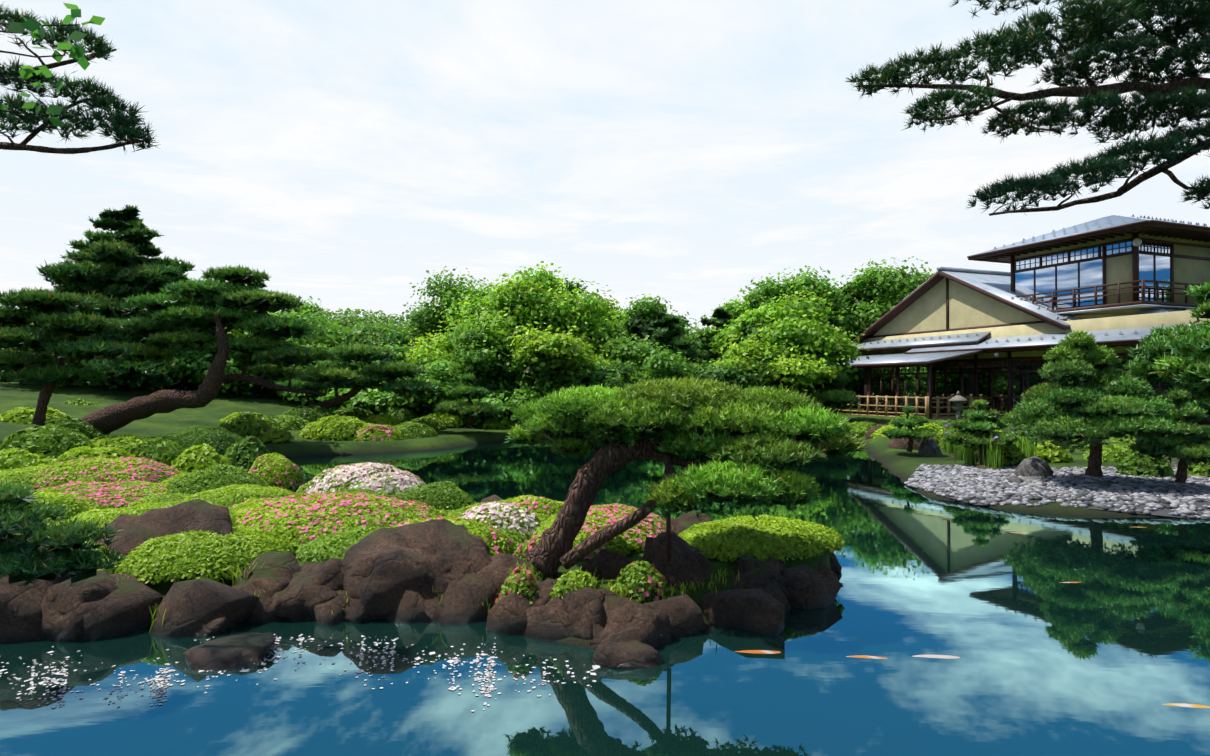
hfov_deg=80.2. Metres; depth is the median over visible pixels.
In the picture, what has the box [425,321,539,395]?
tree
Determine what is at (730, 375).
tree
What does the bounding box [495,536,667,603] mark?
azaleas
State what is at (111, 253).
pine
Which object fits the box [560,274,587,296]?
tree
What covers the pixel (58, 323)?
old pine
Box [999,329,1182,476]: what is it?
beach pine
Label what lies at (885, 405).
wooden fence
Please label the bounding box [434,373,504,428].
shore pine
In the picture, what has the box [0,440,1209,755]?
pond water
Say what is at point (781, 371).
tree
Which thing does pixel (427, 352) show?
tree
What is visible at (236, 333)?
tree
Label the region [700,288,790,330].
tree
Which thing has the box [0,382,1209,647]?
ground
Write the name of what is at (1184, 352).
pine tree
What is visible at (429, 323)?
tree
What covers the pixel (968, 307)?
hall plaster walls
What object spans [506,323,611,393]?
tree
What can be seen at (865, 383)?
hall interior
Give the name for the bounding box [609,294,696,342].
tree
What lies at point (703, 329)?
tree
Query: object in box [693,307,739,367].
tree
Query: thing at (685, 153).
sky
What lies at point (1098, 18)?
overhanging pine
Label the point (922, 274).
tree
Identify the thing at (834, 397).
shore pine
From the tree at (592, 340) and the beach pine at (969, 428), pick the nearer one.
the beach pine at (969, 428)
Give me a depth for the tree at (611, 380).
28.22 m
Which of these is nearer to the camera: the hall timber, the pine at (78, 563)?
the pine at (78, 563)
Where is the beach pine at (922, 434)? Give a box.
[880,405,937,451]
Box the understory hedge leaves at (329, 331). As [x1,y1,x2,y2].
[0,308,863,425]
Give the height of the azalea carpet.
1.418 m
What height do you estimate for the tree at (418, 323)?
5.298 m
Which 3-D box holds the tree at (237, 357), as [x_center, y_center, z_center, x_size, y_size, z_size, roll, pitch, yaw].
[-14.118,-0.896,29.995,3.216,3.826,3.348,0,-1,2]
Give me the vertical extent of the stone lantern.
1.472 m
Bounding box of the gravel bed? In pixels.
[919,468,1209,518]
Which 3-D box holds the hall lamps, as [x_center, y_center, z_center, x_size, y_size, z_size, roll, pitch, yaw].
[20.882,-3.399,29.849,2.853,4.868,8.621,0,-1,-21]
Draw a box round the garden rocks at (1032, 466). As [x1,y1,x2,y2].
[918,440,1178,484]
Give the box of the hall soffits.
[857,232,1115,363]
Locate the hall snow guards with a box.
[850,214,1209,346]
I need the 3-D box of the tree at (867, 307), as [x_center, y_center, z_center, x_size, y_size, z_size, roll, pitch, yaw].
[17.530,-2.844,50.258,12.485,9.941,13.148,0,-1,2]
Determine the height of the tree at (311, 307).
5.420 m
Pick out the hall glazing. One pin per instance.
(1090, 274)
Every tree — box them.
[157,327,231,380]
[225,327,246,337]
[226,314,295,397]
[249,282,268,310]
[271,308,327,345]
[278,294,344,326]
[294,341,360,370]
[374,326,460,365]
[376,329,412,363]
[397,266,497,342]
[397,356,472,417]
[398,301,451,343]
[402,317,508,385]
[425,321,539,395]
[431,261,626,359]
[488,277,519,292]
[493,288,606,354]
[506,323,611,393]
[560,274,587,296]
[563,358,645,389]
[579,309,622,353]
[585,292,627,325]
[591,331,684,372]
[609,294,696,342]
[633,346,701,383]
[645,311,707,366]
[681,355,781,390]
[686,321,713,352]
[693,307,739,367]
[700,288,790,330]
[701,280,872,379]
[709,332,843,394]
[733,265,849,332]
[828,256,933,405]
[885,266,936,296]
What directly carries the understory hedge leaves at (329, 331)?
on the ground at (902, 464)
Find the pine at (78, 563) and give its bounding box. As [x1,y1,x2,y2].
[0,478,127,591]
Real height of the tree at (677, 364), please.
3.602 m
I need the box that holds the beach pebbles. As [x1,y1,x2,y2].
[904,464,1209,519]
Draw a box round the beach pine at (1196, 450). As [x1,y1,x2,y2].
[1128,388,1209,482]
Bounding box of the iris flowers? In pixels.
[943,422,1027,438]
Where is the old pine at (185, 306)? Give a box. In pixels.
[81,264,364,433]
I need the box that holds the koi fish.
[735,582,1209,707]
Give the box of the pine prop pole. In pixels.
[666,464,670,560]
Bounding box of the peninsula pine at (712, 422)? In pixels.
[505,376,867,577]
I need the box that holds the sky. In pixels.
[0,0,1209,333]
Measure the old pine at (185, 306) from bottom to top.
5.072 m
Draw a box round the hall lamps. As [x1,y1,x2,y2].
[994,238,1141,356]
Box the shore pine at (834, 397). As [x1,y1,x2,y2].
[795,343,862,410]
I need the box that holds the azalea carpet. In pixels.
[0,425,843,590]
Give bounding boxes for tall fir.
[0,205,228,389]
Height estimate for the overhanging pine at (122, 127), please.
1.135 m
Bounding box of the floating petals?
[0,634,599,711]
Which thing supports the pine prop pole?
attached to the peninsula pine at (712, 422)
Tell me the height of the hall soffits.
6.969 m
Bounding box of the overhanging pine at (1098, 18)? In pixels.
[846,0,1209,215]
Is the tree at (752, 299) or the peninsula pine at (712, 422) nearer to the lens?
the peninsula pine at (712, 422)
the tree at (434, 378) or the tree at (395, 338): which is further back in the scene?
the tree at (395, 338)
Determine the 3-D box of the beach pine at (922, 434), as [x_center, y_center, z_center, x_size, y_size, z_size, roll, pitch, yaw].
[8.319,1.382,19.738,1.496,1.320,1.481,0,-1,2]
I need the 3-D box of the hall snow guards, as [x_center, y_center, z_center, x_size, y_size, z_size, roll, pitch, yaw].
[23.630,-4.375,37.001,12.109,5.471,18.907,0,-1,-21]
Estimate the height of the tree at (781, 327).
6.720 m
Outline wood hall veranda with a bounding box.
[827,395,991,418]
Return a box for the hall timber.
[842,220,1209,424]
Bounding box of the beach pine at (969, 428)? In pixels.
[940,399,1021,462]
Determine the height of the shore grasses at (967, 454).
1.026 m
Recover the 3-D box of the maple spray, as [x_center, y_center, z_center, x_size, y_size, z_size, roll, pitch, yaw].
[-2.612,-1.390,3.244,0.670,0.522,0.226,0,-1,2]
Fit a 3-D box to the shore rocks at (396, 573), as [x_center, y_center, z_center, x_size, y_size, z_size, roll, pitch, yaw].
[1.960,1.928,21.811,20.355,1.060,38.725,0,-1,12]
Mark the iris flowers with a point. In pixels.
(976, 432)
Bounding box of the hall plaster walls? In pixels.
[861,233,1209,359]
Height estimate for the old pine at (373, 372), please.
3.023 m
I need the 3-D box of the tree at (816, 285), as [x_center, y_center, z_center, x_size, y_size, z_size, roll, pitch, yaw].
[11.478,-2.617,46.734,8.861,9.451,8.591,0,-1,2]
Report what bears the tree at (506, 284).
on the ground at (902, 464)
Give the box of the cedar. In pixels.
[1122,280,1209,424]
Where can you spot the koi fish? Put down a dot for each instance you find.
(953, 657)
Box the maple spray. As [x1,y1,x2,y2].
[0,3,104,126]
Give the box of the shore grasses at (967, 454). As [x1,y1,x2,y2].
[115,422,1036,631]
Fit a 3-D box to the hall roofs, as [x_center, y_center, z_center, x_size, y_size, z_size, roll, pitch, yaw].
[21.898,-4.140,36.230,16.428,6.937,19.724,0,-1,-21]
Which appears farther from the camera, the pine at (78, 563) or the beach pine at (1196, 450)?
the beach pine at (1196, 450)
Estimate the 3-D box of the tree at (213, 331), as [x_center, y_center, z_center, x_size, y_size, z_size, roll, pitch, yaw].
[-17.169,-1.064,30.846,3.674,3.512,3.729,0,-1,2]
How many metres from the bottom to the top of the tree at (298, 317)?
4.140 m
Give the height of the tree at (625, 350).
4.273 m
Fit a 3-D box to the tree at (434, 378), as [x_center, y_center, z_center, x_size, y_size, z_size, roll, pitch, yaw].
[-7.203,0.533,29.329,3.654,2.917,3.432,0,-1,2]
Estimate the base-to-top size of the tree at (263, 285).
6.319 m
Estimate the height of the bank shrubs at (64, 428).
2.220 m
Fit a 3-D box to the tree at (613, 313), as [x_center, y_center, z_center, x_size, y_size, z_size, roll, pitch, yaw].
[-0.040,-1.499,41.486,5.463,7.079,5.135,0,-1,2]
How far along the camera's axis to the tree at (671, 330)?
34.32 m
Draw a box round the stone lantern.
[949,391,967,420]
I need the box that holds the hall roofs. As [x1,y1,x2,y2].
[837,215,1197,364]
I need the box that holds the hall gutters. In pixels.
[904,220,1209,422]
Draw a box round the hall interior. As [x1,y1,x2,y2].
[864,241,1154,408]
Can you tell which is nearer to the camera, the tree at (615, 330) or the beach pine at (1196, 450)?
the beach pine at (1196, 450)
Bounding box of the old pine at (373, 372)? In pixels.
[276,342,437,409]
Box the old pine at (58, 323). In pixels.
[0,286,137,424]
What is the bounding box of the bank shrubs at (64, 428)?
[0,398,1209,476]
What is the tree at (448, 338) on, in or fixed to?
on the ground at (902, 464)
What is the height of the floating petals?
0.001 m
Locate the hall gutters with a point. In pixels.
(1116, 227)
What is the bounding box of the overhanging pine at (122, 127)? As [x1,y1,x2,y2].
[0,2,159,153]
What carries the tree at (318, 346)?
on the ground at (902, 464)
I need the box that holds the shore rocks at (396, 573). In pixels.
[0,421,1004,671]
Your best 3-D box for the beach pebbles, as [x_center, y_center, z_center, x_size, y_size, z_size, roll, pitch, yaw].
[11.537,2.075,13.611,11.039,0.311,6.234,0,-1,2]
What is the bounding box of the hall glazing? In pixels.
[872,241,1181,413]
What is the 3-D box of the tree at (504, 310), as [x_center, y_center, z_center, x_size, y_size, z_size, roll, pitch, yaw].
[-3.797,-1.765,34.489,9.702,7.729,9.156,0,-1,2]

